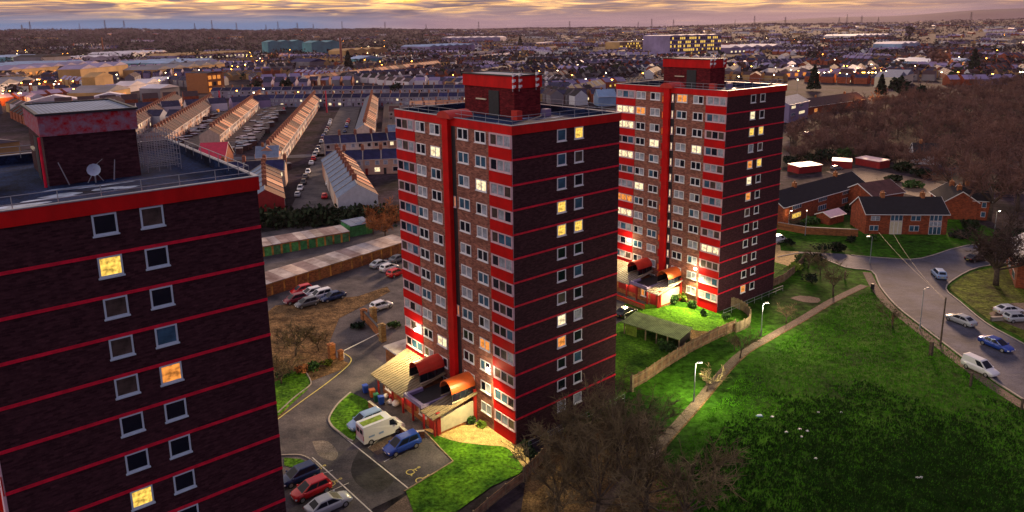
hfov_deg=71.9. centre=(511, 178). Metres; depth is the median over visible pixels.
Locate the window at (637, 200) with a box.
[634,196,642,205]
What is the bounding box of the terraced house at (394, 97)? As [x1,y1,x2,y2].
[390,90,400,103]
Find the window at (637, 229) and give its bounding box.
[633,225,642,234]
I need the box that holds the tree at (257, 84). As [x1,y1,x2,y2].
[247,81,262,86]
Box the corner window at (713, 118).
[706,113,725,123]
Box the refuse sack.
[392,399,399,405]
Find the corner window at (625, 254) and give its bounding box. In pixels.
[617,249,630,259]
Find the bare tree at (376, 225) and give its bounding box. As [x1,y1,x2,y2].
[362,197,399,235]
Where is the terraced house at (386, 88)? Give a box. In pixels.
[383,83,393,92]
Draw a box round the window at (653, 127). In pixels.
[650,123,659,132]
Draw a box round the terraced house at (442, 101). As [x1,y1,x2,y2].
[437,96,449,104]
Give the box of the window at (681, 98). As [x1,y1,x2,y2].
[677,94,687,102]
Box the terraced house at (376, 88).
[372,83,383,92]
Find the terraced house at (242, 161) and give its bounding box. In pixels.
[228,155,245,168]
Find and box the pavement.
[863,272,1023,408]
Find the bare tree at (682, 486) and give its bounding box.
[602,423,751,511]
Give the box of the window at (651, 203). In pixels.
[647,199,656,208]
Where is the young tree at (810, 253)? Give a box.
[803,245,827,268]
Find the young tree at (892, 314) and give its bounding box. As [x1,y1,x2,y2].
[872,301,900,327]
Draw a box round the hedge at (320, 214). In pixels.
[259,200,399,229]
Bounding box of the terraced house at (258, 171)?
[254,162,281,177]
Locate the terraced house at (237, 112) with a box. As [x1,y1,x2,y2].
[233,106,243,124]
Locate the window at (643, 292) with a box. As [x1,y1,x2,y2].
[640,289,645,297]
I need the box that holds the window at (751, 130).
[749,128,753,136]
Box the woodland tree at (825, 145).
[817,140,831,149]
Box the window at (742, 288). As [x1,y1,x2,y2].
[740,284,745,293]
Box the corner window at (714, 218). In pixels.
[702,212,720,223]
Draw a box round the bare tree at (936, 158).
[907,130,1007,185]
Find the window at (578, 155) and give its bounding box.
[574,150,583,163]
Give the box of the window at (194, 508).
[177,503,198,511]
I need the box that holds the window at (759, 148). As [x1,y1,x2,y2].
[757,142,762,150]
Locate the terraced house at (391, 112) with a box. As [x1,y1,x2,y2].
[389,103,401,118]
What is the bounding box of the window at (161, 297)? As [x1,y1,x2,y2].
[149,285,175,310]
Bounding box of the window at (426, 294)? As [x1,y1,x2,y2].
[422,287,431,301]
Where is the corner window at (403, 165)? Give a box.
[398,159,415,173]
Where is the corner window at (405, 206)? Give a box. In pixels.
[399,200,417,215]
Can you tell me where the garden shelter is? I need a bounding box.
[621,311,692,347]
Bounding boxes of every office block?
[262,40,303,52]
[302,40,338,52]
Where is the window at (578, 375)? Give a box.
[573,370,581,384]
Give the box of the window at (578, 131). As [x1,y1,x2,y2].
[574,126,583,139]
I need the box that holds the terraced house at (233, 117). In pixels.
[227,110,238,128]
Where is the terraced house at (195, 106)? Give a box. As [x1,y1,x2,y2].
[193,102,203,120]
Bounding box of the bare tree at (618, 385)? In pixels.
[575,360,637,440]
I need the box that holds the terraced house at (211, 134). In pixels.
[199,123,222,142]
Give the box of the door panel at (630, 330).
[626,324,636,336]
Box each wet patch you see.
[312,441,337,459]
[351,451,393,491]
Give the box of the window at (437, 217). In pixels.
[432,211,442,224]
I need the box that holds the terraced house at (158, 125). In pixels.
[156,122,169,138]
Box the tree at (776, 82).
[769,78,782,83]
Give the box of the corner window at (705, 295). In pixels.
[699,289,716,302]
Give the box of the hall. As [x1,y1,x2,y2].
[198,142,233,161]
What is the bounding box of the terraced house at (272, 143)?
[264,137,282,158]
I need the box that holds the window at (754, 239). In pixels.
[752,236,756,244]
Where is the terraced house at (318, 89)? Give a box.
[311,84,323,93]
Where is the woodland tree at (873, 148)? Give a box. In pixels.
[867,141,893,157]
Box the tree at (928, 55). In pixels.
[925,48,934,58]
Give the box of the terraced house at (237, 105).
[236,104,246,120]
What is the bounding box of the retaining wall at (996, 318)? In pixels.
[990,316,1005,320]
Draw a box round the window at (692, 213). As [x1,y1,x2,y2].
[688,209,698,218]
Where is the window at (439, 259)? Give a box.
[434,253,444,267]
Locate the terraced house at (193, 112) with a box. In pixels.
[187,105,198,124]
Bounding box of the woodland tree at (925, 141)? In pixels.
[915,136,931,142]
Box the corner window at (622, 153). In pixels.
[619,149,632,158]
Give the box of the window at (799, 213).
[792,211,800,218]
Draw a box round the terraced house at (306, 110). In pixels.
[300,103,310,121]
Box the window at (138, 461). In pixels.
[125,448,150,475]
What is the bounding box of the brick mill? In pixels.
[185,71,224,92]
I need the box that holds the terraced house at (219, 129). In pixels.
[203,121,224,141]
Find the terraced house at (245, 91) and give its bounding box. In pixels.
[241,85,252,95]
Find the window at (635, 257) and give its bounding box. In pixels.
[632,253,641,260]
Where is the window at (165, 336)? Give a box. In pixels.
[154,323,179,348]
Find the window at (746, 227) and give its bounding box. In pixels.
[743,223,748,232]
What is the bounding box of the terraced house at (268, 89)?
[261,84,272,93]
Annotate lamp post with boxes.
[693,361,701,401]
[760,302,768,334]
[919,287,928,328]
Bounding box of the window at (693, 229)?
[688,224,697,234]
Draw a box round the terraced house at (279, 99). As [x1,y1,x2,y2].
[274,91,286,104]
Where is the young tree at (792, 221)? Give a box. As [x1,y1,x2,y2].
[788,211,802,224]
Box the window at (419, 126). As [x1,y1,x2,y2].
[415,121,424,133]
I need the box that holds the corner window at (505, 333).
[493,322,513,343]
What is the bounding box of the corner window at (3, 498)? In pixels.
[0,481,7,511]
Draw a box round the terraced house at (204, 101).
[202,98,211,113]
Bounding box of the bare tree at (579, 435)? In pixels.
[524,370,639,481]
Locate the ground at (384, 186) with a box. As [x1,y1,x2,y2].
[0,20,1023,511]
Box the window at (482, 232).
[476,225,487,240]
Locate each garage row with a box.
[262,225,349,256]
[265,234,401,296]
[341,216,371,236]
[787,161,822,173]
[832,157,851,168]
[855,155,890,168]
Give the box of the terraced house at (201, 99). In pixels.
[200,98,209,115]
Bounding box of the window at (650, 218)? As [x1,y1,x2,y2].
[647,214,656,223]
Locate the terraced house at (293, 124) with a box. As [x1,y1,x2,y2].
[288,117,299,139]
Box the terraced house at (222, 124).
[209,117,229,138]
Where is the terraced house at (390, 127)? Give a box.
[387,124,395,131]
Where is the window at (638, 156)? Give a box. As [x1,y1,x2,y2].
[635,152,643,160]
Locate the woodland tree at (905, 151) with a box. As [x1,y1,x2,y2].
[900,144,910,160]
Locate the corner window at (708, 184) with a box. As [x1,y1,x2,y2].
[703,180,721,190]
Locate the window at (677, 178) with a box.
[674,174,684,183]
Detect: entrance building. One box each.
[370,348,477,436]
[617,257,682,307]
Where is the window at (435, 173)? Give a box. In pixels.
[431,167,441,180]
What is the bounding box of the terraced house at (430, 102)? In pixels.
[423,97,436,104]
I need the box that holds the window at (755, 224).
[753,221,757,229]
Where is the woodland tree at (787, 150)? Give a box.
[782,145,795,154]
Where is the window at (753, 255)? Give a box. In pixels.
[751,251,755,260]
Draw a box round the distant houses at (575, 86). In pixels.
[0,22,1023,126]
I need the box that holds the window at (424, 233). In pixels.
[419,227,429,240]
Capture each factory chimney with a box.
[325,91,327,112]
[339,37,342,61]
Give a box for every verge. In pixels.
[268,287,389,417]
[275,371,309,414]
[949,266,1023,338]
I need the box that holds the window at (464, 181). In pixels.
[458,174,469,188]
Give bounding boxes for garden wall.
[368,400,424,437]
[617,294,644,309]
[777,222,857,236]
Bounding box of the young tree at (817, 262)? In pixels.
[804,253,829,274]
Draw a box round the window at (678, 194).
[673,190,683,199]
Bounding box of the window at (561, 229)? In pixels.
[557,224,566,237]
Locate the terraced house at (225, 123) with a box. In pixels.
[219,116,231,135]
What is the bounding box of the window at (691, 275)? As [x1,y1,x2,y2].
[686,270,695,280]
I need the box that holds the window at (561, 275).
[557,269,566,283]
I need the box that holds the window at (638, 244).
[633,239,641,248]
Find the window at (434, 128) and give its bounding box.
[429,123,439,135]
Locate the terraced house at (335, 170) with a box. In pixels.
[327,156,363,195]
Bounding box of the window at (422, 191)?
[417,185,427,198]
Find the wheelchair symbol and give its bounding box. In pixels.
[406,466,419,475]
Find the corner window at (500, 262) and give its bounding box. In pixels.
[492,253,512,272]
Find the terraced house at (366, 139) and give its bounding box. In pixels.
[356,128,372,148]
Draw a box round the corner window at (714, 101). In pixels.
[706,96,726,106]
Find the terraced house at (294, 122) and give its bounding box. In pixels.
[289,115,300,136]
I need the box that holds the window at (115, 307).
[103,295,130,321]
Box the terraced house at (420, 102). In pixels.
[409,97,423,104]
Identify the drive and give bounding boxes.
[616,291,671,319]
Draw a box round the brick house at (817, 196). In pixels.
[777,171,864,223]
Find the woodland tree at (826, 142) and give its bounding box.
[819,134,833,150]
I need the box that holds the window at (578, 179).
[574,173,583,186]
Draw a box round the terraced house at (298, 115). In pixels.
[294,110,305,129]
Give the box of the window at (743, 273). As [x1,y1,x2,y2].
[741,270,745,278]
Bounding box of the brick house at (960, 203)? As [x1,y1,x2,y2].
[929,179,979,219]
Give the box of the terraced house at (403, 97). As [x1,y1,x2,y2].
[399,90,410,104]
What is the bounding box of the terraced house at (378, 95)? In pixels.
[373,90,381,105]
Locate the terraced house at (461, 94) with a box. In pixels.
[458,92,464,98]
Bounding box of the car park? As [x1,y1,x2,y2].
[261,221,622,511]
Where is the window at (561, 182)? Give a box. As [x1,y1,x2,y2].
[557,177,566,190]
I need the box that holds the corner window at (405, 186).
[398,179,416,194]
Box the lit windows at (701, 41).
[670,36,720,53]
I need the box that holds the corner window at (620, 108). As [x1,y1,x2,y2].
[617,105,634,113]
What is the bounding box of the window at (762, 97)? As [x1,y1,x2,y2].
[760,93,765,101]
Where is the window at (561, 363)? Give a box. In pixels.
[557,356,565,370]
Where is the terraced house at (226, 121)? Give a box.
[221,114,233,133]
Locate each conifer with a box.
[344,51,354,69]
[518,36,522,44]
[806,65,821,89]
[874,73,886,94]
[965,48,980,70]
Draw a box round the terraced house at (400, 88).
[393,82,403,92]
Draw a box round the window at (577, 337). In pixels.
[573,329,582,342]
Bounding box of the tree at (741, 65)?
[737,61,743,70]
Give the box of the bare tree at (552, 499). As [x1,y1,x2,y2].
[500,437,579,511]
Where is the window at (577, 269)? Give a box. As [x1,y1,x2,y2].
[573,264,582,277]
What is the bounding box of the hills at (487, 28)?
[229,27,577,30]
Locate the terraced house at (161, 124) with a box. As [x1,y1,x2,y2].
[159,120,172,137]
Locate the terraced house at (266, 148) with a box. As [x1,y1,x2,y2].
[254,139,280,159]
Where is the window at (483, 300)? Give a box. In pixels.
[478,293,489,308]
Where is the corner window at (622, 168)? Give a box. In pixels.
[619,164,632,173]
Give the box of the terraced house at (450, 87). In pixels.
[444,82,454,91]
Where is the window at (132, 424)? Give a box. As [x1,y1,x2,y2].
[119,411,145,438]
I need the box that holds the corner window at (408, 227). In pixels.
[400,220,418,235]
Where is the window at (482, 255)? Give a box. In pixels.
[477,248,488,263]
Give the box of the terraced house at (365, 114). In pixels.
[357,113,374,123]
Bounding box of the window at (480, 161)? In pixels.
[474,154,486,168]
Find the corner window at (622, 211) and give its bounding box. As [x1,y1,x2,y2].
[618,207,631,216]
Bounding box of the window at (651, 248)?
[646,243,655,252]
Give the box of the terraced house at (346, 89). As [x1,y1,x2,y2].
[342,83,353,92]
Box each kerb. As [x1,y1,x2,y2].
[278,372,311,412]
[281,454,320,467]
[328,392,352,441]
[404,431,452,491]
[777,253,1023,398]
[854,244,977,259]
[945,262,1023,343]
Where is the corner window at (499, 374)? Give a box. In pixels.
[494,366,514,388]
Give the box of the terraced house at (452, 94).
[448,89,458,99]
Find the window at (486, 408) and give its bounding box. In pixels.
[480,400,491,416]
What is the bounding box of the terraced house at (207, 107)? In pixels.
[199,99,208,115]
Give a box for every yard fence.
[182,142,199,146]
[226,141,234,145]
[232,133,261,136]
[234,131,263,135]
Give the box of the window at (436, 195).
[431,189,442,202]
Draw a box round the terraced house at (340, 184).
[332,168,373,206]
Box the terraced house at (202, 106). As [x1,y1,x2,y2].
[198,101,206,115]
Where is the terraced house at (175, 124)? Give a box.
[168,116,180,135]
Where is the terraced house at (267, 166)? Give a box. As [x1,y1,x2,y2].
[250,157,280,173]
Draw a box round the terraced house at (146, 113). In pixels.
[141,107,152,126]
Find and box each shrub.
[275,368,292,378]
[294,363,309,372]
[308,360,319,371]
[320,358,332,365]
[350,320,364,329]
[386,320,400,327]
[467,416,476,423]
[476,420,486,428]
[520,439,531,447]
[523,446,536,457]
[657,338,677,351]
[670,294,678,303]
[678,292,687,300]
[687,300,697,307]
[700,309,706,315]
[721,313,730,318]
[780,238,795,245]
[783,155,798,162]
[787,261,802,270]
[789,220,806,226]
[794,253,807,263]
[796,152,818,160]
[800,272,817,282]
[803,215,820,224]
[807,253,826,260]
[810,243,834,251]
[815,149,837,159]
[830,241,846,251]
[835,147,855,156]
[843,203,851,211]
[845,235,855,242]
[865,233,879,240]
[883,152,897,161]
[883,174,902,180]
[890,161,914,171]
[902,179,925,187]
[909,167,931,176]
[948,229,971,238]
[960,219,980,230]
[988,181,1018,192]
[996,228,1023,236]
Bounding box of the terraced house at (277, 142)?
[264,134,284,152]
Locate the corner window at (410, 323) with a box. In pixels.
[405,316,422,334]
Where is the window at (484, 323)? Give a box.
[478,315,489,331]
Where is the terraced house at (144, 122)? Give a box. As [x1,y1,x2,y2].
[136,112,146,130]
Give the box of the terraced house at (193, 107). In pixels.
[191,103,201,121]
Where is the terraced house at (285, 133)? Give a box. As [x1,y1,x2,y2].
[279,126,292,150]
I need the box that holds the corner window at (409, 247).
[402,239,418,256]
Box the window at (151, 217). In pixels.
[139,205,165,229]
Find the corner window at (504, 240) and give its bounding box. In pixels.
[491,230,512,248]
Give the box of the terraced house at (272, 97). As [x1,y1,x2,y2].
[267,91,276,104]
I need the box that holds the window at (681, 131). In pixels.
[675,127,685,135]
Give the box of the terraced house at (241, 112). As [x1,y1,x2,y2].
[235,106,245,123]
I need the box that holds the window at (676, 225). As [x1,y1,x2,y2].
[672,220,682,230]
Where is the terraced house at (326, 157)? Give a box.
[321,143,354,177]
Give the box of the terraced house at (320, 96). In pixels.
[314,91,324,106]
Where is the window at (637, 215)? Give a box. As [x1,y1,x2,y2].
[633,211,642,219]
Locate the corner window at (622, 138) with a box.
[619,135,633,143]
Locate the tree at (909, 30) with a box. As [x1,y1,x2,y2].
[904,25,915,34]
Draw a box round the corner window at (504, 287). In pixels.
[492,277,513,296]
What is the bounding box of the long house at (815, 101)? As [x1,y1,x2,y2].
[806,91,864,114]
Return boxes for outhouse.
[383,339,405,361]
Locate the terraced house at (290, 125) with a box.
[286,118,297,141]
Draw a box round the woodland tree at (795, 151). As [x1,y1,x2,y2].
[791,145,803,156]
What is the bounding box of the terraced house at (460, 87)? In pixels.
[454,84,463,91]
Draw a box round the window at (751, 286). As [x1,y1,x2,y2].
[749,281,754,290]
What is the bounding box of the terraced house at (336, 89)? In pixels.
[332,83,343,92]
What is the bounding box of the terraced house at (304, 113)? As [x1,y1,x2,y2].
[298,106,308,124]
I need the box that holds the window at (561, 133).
[557,128,566,142]
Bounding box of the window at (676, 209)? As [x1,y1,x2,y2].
[673,205,682,214]
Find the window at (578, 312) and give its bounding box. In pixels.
[573,308,582,321]
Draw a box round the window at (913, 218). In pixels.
[911,216,920,220]
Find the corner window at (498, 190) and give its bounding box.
[490,182,511,199]
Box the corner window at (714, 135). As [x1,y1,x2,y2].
[705,130,724,140]
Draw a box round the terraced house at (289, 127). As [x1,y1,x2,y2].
[284,120,296,142]
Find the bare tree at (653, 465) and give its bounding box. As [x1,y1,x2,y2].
[595,388,748,511]
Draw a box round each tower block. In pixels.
[0,98,285,511]
[394,69,621,444]
[616,53,786,312]
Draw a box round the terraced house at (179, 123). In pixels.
[171,114,183,135]
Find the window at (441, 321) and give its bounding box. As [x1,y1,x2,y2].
[436,314,446,329]
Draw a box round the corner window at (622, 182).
[619,178,632,188]
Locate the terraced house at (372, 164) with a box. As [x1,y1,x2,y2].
[363,143,381,174]
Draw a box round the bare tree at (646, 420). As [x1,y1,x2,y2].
[568,382,688,470]
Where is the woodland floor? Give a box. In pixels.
[789,85,1023,175]
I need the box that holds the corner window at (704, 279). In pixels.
[699,274,717,287]
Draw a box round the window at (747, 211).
[744,208,749,216]
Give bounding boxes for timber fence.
[473,472,523,511]
[523,423,547,478]
[630,319,735,390]
[731,297,750,332]
[773,257,803,285]
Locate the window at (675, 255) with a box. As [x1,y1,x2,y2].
[671,251,681,260]
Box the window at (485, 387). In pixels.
[480,379,491,395]
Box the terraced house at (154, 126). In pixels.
[142,124,165,140]
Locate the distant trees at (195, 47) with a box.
[0,18,1023,93]
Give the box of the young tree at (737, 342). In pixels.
[728,323,765,357]
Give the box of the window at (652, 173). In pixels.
[648,169,657,178]
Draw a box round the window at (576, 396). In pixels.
[573,391,581,404]
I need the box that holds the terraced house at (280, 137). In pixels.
[275,130,288,155]
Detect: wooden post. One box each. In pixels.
[631,374,633,391]
[928,341,933,355]
[969,372,972,386]
[1020,398,1023,409]
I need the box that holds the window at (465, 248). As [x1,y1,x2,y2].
[460,242,471,256]
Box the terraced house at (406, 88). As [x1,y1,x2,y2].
[403,83,414,92]
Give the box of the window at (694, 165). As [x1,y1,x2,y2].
[691,161,700,170]
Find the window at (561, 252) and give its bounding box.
[557,246,566,260]
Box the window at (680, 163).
[675,158,684,167]
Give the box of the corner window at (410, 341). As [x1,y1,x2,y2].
[406,334,423,353]
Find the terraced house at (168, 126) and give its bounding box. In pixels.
[163,119,175,140]
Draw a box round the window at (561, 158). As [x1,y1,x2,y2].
[557,153,566,166]
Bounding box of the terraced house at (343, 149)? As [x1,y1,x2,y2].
[326,145,345,154]
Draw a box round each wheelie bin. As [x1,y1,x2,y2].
[362,383,367,392]
[368,388,375,397]
[373,392,378,401]
[377,394,384,404]
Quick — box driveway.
[989,303,1023,329]
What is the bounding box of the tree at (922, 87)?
[911,84,926,92]
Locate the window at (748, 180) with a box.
[746,176,751,185]
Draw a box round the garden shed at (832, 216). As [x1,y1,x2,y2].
[814,208,846,224]
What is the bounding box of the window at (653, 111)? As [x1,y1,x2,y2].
[649,108,659,116]
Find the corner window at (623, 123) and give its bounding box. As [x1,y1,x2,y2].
[620,120,633,128]
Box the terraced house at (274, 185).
[259,173,283,195]
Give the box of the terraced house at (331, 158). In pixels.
[322,147,356,182]
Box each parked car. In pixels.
[283,291,306,304]
[283,459,320,488]
[289,283,311,293]
[290,473,332,503]
[294,191,300,196]
[294,295,318,308]
[297,184,303,190]
[300,178,306,184]
[302,173,308,178]
[302,285,320,295]
[303,490,352,511]
[308,286,331,298]
[319,290,346,302]
[321,192,327,198]
[346,406,381,431]
[369,259,390,268]
[369,299,393,311]
[379,262,398,271]
[382,428,421,456]
[386,267,401,277]
[388,254,401,263]
[616,306,637,318]
[830,165,842,169]
[930,268,947,279]
[945,313,977,326]
[964,253,985,262]
[977,335,1015,352]
[993,303,1023,313]
[1001,311,1023,322]
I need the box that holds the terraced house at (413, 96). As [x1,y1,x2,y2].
[409,90,419,101]
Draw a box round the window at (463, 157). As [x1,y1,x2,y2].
[457,151,468,164]
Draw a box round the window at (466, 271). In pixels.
[461,264,471,279]
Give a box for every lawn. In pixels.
[284,458,303,466]
[330,393,368,440]
[406,433,522,511]
[562,215,1023,511]
[606,321,677,408]
[624,304,737,331]
[774,262,786,275]
[778,229,963,256]
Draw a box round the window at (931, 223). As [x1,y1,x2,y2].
[929,221,941,225]
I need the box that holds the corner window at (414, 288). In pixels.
[403,278,420,295]
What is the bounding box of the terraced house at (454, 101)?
[449,97,462,103]
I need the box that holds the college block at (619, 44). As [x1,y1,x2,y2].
[605,41,642,48]
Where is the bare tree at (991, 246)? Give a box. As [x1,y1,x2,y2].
[950,194,1023,285]
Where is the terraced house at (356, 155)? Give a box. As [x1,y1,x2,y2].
[345,144,363,172]
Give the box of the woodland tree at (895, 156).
[885,147,900,161]
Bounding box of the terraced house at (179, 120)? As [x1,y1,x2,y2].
[173,113,185,134]
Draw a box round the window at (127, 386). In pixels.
[114,373,140,400]
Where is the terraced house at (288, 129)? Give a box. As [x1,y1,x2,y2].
[282,123,295,146]
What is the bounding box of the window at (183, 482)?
[173,469,196,495]
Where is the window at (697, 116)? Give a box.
[693,112,702,121]
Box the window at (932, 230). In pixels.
[928,227,940,233]
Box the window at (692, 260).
[686,255,696,265]
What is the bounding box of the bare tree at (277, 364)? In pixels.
[272,352,306,383]
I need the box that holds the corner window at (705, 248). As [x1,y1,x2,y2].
[701,243,718,255]
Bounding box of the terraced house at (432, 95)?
[428,89,439,99]
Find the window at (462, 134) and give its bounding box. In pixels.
[457,127,467,141]
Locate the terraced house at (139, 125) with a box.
[137,120,141,133]
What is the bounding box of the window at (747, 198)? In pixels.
[745,192,750,201]
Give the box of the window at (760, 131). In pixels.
[758,126,763,134]
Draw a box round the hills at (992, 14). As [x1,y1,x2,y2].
[696,8,1023,25]
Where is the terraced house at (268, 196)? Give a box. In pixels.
[257,178,284,211]
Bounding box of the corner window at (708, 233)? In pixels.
[701,228,719,239]
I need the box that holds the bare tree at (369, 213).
[363,205,389,233]
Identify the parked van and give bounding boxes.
[356,411,404,445]
[776,234,786,244]
[961,352,999,376]
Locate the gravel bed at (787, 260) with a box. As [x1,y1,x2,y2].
[775,244,798,265]
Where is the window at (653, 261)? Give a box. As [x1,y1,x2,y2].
[649,258,655,267]
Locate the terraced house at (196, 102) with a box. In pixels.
[195,101,204,115]
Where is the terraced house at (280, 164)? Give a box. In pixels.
[265,153,287,186]
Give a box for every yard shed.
[235,147,242,153]
[243,143,251,149]
[248,140,256,145]
[260,128,269,132]
[287,162,291,169]
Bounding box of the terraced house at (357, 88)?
[352,83,363,92]
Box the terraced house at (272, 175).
[257,164,282,182]
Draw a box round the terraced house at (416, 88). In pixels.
[413,82,424,92]
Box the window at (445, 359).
[441,355,447,369]
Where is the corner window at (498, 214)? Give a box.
[490,206,512,224]
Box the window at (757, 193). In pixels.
[754,190,759,198]
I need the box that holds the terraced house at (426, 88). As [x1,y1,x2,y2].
[423,82,434,91]
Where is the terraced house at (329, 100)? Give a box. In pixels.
[322,91,333,106]
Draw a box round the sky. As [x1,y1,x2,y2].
[0,0,1023,30]
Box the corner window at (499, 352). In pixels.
[493,344,514,366]
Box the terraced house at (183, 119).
[176,111,187,132]
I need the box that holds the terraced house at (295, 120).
[291,114,301,135]
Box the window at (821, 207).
[818,204,826,210]
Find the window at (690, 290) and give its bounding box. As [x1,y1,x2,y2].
[685,285,695,295]
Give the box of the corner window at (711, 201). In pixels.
[702,196,721,207]
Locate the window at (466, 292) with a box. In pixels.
[461,286,472,300]
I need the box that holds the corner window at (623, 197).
[618,193,632,202]
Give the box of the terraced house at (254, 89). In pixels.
[251,85,262,93]
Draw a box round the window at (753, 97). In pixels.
[750,94,755,103]
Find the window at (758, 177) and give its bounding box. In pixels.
[755,174,760,182]
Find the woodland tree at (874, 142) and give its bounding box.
[870,137,880,154]
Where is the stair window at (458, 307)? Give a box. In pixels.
[457,305,459,316]
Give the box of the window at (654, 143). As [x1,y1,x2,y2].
[649,139,658,147]
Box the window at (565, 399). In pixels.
[557,399,565,412]
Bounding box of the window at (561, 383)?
[557,377,565,391]
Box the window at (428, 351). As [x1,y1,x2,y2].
[424,345,433,356]
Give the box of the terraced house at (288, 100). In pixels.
[284,91,295,106]
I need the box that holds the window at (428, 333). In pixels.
[423,326,432,340]
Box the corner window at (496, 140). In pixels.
[489,133,511,148]
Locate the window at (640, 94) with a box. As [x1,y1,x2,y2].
[636,91,645,99]
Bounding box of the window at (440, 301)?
[436,294,445,308]
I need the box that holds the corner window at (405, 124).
[395,117,413,130]
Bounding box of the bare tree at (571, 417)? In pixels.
[552,392,605,443]
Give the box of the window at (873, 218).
[871,216,879,220]
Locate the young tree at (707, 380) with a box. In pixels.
[699,363,731,391]
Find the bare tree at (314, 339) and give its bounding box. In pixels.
[304,326,328,350]
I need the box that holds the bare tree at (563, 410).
[527,388,608,460]
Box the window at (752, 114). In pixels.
[750,111,755,119]
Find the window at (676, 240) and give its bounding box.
[672,235,681,245]
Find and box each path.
[424,424,529,465]
[589,284,866,511]
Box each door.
[264,246,271,255]
[266,285,270,296]
[273,245,280,254]
[273,281,283,294]
[282,243,289,252]
[285,277,295,290]
[291,242,298,251]
[297,273,307,284]
[300,240,306,249]
[309,239,315,247]
[309,270,318,282]
[317,237,323,246]
[320,266,329,278]
[326,236,332,244]
[331,263,340,275]
[334,234,340,243]
[342,233,348,241]
[342,260,350,271]
[351,226,356,236]
[352,257,361,268]
[358,225,364,235]
[363,253,370,265]
[366,227,371,233]
[373,250,380,260]
[382,247,390,258]
[392,245,399,254]
[429,419,432,429]
[650,293,656,305]
[799,167,805,173]
[807,167,813,172]
[815,166,821,171]
[846,163,851,168]
[862,160,866,166]
[868,161,872,167]
[874,162,878,168]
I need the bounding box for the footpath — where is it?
[384,495,412,511]
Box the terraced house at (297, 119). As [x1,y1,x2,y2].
[292,113,302,133]
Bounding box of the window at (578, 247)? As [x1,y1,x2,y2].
[573,242,582,255]
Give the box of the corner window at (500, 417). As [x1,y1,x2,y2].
[494,409,514,432]
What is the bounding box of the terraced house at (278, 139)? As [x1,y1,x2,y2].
[264,132,287,157]
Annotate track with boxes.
[826,168,941,196]
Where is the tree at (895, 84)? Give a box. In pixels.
[888,75,911,95]
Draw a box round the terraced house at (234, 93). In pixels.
[231,84,242,96]
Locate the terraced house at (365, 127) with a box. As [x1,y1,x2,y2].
[355,119,374,132]
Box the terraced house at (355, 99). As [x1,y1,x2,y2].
[351,91,362,105]
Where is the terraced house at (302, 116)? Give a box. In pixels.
[296,109,306,127]
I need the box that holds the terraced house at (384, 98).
[380,90,391,105]
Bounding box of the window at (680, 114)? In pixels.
[676,110,686,119]
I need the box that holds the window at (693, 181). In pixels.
[690,177,699,186]
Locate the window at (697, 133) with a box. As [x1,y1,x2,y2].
[691,128,701,137]
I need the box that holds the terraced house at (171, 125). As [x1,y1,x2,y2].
[165,118,178,140]
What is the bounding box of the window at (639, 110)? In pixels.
[636,106,645,114]
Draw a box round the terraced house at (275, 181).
[259,168,282,186]
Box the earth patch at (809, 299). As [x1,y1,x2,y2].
[792,296,820,302]
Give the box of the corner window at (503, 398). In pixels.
[494,388,514,410]
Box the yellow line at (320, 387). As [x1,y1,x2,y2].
[278,353,351,418]
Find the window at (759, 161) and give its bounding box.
[756,158,761,167]
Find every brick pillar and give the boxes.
[326,342,335,359]
[337,349,343,360]
[359,308,367,320]
[369,306,376,321]
[377,323,385,342]
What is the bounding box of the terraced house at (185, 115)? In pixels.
[181,109,192,126]
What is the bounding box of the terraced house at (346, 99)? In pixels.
[342,91,352,105]
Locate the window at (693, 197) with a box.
[689,193,699,202]
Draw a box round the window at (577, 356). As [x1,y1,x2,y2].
[573,350,582,363]
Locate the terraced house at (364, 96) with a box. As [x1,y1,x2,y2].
[361,91,370,105]
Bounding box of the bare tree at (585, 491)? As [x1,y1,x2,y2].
[547,426,672,511]
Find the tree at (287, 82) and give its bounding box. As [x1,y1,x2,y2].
[279,78,293,85]
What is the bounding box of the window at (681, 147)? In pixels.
[675,143,685,151]
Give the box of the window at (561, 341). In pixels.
[557,335,566,349]
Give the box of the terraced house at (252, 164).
[244,155,265,170]
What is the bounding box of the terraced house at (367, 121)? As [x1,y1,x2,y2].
[356,116,374,125]
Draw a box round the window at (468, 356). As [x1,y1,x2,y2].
[463,349,474,364]
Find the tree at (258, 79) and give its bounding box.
[250,76,262,83]
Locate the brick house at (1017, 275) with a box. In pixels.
[1006,233,1023,288]
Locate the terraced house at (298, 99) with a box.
[293,91,305,106]
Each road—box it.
[234,154,320,159]
[292,107,359,211]
[332,106,383,106]
[798,245,1023,397]
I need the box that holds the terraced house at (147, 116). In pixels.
[139,108,150,127]
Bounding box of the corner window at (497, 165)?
[489,158,511,174]
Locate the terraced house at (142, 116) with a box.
[137,110,148,129]
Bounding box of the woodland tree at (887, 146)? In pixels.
[876,139,900,152]
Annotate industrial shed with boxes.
[0,54,34,61]
[0,60,82,65]
[0,61,98,75]
[0,77,35,93]
[0,139,20,154]
[13,54,70,60]
[27,91,122,102]
[58,62,127,80]
[67,85,130,96]
[71,54,129,60]
[81,72,113,84]
[88,50,166,56]
[116,77,169,91]
[119,58,215,65]
[123,61,224,77]
[139,84,179,100]
[147,51,251,57]
[291,58,325,67]
[328,47,387,55]
[351,55,381,61]
[401,43,474,51]
[441,36,505,40]
[721,44,781,53]
[761,66,824,77]
[824,34,890,38]
[873,41,919,47]
[874,69,913,87]
[893,57,969,63]
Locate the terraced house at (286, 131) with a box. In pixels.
[281,124,293,147]
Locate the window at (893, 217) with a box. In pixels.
[890,215,902,220]
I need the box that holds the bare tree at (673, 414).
[593,395,689,459]
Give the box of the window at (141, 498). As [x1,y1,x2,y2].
[130,485,155,511]

